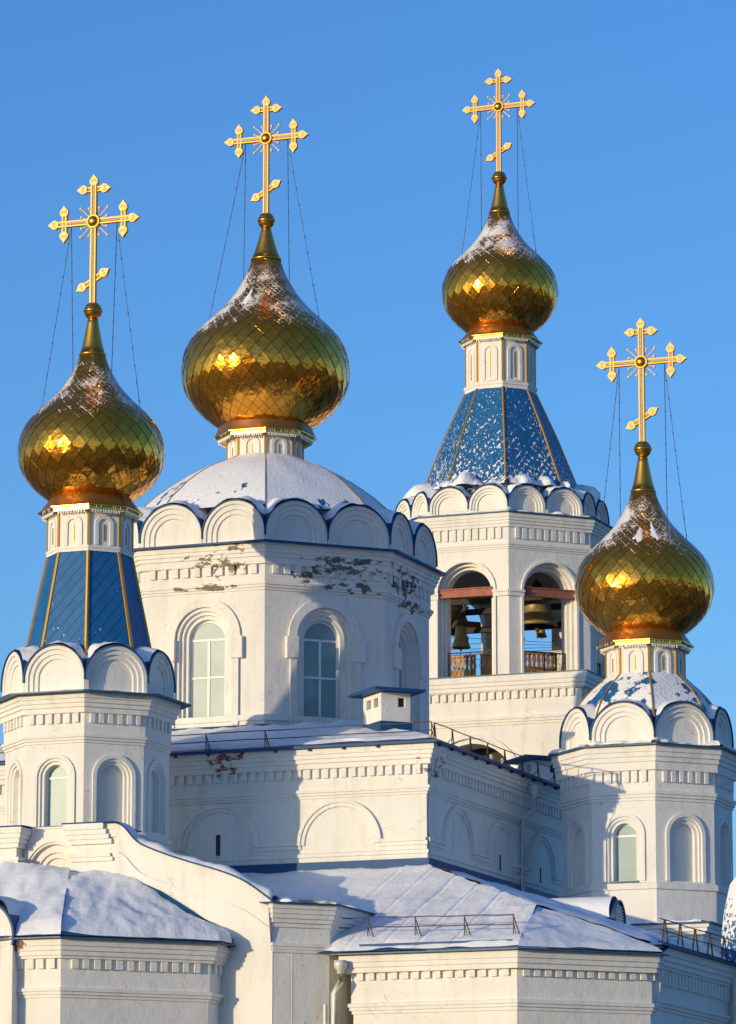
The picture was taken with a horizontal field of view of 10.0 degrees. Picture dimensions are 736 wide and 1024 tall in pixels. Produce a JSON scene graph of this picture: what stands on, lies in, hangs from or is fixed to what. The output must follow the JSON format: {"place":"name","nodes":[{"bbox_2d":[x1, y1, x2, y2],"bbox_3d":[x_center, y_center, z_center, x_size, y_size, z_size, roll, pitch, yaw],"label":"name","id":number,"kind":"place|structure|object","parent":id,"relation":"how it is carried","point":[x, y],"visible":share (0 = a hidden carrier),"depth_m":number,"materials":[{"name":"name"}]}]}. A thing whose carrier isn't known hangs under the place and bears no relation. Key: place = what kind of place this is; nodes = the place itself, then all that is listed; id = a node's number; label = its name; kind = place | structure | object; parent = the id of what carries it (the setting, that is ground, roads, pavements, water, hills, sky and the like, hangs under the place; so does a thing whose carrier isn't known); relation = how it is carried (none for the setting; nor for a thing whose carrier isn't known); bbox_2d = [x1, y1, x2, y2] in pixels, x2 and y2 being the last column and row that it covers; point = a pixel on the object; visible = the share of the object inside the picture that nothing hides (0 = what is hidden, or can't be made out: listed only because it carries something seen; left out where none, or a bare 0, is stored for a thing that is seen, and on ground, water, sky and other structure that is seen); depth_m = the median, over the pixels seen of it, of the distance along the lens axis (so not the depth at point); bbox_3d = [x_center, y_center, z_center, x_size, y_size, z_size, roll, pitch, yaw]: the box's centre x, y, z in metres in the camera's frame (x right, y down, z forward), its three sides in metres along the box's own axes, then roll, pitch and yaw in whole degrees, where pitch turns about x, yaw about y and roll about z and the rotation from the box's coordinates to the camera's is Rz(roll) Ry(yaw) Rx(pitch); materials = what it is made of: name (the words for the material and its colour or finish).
{"place":"outdoors","nodes":[
{"label":"outdoors","id":0,"kind":"place"},
{"bbox_2d":[0,0,735,878],"label":"sky","id":1,"kind":"structure","parent":0,"point":[628,137],"materials":[{"name":"blue"}]},
{"label":"ground","id":2,"kind":"structure","parent":0,"visible":0},
{"bbox_2d":[0,861,235,1023],"bbox_3d":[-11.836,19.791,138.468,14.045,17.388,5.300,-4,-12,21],"label":"apse","id":3,"kind":"structure","parent":2,"relation":"on","point":[50,973],"depth_m":137.49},
{"bbox_2d":[0,821,426,1023],"bbox_3d":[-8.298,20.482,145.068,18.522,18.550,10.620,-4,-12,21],"label":"altar wing","id":4,"kind":"structure","parent":2,"relation":"on","point":[277,968],"depth_m":139.69,"materials":[{"name":"white paint"}]},
{"bbox_2d":[0,174,191,848],"bbox_3d":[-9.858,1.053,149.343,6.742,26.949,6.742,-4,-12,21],"label":"church tower","id":5,"kind":"structure","parent":4,"relation":"on","point":[91,707],"depth_m":147.36,"materials":[{"name":"white paint"}]},
{"bbox_2d":[242,864,735,1023],"bbox_3d":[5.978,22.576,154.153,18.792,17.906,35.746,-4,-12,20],"label":"side chapel","id":6,"kind":"structure","parent":2,"relation":"on","point":[584,968],"depth_m":139.04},
{"bbox_2d":[0,720,562,897],"bbox_3d":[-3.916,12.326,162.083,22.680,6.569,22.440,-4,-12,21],"label":"church hall","id":7,"kind":"structure","parent":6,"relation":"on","point":[352,801],"depth_m":150.79,"materials":[{"name":"white paint"}]},
{"bbox_2d":[0,721,436,752],"bbox_3d":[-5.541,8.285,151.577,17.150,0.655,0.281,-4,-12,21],"label":"roof railing","id":8,"kind":"object","parent":7,"relation":"on","point":[265,736],"visible":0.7,"depth_m":150.40,"materials":[{"name":"metal"}]},
{"bbox_2d":[133,96,445,752],"bbox_3d":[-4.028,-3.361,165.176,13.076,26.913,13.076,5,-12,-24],"label":"church tower","id":9,"kind":"structure","parent":7,"relation":"on","point":[281,581],"depth_m":159.17,"materials":[{"name":"white paint"}]},
{"bbox_2d":[348,686,425,730],"bbox_3d":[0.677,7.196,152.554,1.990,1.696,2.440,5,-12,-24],"label":"chimney","id":10,"kind":"object","parent":7,"relation":"on","point":[385,705],"visible":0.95,"depth_m":151.87,"materials":[{"name":"white paint"}]},
{"bbox_2d":[428,722,555,782],"bbox_3d":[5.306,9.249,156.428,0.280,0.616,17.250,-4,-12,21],"label":"roof railing","id":11,"kind":"object","parent":7,"relation":"on","point":[504,759],"visible":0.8,"depth_m":154.27,"materials":[{"name":"metal"}]},
{"bbox_2d":[503,754,559,784],"bbox_3d":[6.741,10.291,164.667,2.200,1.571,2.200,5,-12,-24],"label":"chimney","id":12,"kind":"object","parent":7,"relation":"on","point":[545,772],"visible":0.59,"depth_m":164.08,"materials":[{"name":"grey paint"}]},
{"bbox_2d":[339,914,519,936],"bbox_3d":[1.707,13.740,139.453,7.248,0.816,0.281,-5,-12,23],"label":"roof railing","id":13,"kind":"object","parent":6,"relation":"on","point":[415,926],"visible":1,"depth_m":139.22,"materials":[{"name":"metal"}]},
{"bbox_2d":[544,896,625,923],"bbox_3d":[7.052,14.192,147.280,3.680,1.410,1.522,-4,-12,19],"label":"dormer","id":14,"kind":"object","parent":6,"relation":"on","point":[610,907],"visible":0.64,"depth_m":146.54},
{"bbox_2d":[546,318,735,924],"bbox_3d":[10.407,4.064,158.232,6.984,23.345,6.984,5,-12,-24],"label":"church tower","id":15,"kind":"structure","parent":6,"relation":"on","point":[643,759],"depth_m":155.46,"materials":[{"name":"white paint"}]},
{"bbox_2d":[660,918,731,960],"bbox_3d":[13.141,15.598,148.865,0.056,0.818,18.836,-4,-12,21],"label":"roof railing","id":16,"kind":"object","parent":6,"relation":"on","point":[694,934],"visible":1,"depth_m":143.98,"materials":[{"name":"metal"}]},
{"bbox_2d":[395,69,612,950],"bbox_3d":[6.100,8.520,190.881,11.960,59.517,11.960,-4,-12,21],"label":"bell tower","id":17,"kind":"structure","parent":2,"relation":"on","point":[504,506],"depth_m":188.89,"materials":[{"name":"white paint"}]},
{"bbox_2d":[451,598,467,622],"bbox_3d":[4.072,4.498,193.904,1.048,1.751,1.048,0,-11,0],"label":"bell","id":18,"kind":"object","parent":17,"relation":"hanging from","point":[455,611],"visible":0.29,"depth_m":193.57,"materials":[{"name":"brown metal"}]},
{"bbox_2d":[451,618,470,650],"bbox_3d":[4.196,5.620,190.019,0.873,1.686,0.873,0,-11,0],"label":"bell","id":19,"kind":"object","parent":17,"relation":"hanging from","point":[460,642],"visible":0.99,"depth_m":189.79,"materials":[{"name":"brown metal"}]},
{"bbox_2d":[451,652,556,676],"bbox_3d":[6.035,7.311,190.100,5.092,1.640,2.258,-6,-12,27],"label":"balustrade","id":20,"kind":"object","parent":17,"relation":"on","point":[488,669],"visible":0.33,"depth_m":189.43,"materials":[{"name":"orange wood"}]},
{"bbox_2d":[524,579,557,638],"bbox_3d":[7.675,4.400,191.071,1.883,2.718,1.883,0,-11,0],"label":"bell","id":21,"kind":"object","parent":17,"relation":"hanging from","point":[537,612],"visible":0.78,"depth_m":190.46,"materials":[{"name":"brown metal"}]},
{"bbox_2d":[538,629,546,638],"bbox_3d":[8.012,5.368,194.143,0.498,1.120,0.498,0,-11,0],"label":"bell","id":22,"kind":"object","parent":17,"relation":"hanging from","point":[541,634],"visible":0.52,"depth_m":193.95,"materials":[{"name":"brown metal"}]},
{"bbox_2d":[720,877,735,1023],"bbox_3d":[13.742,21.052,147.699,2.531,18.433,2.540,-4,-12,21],"label":"porch turret","id":23,"kind":"object","parent":2,"relation":"on","point":[729,925],"visible":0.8,"depth_m":148.27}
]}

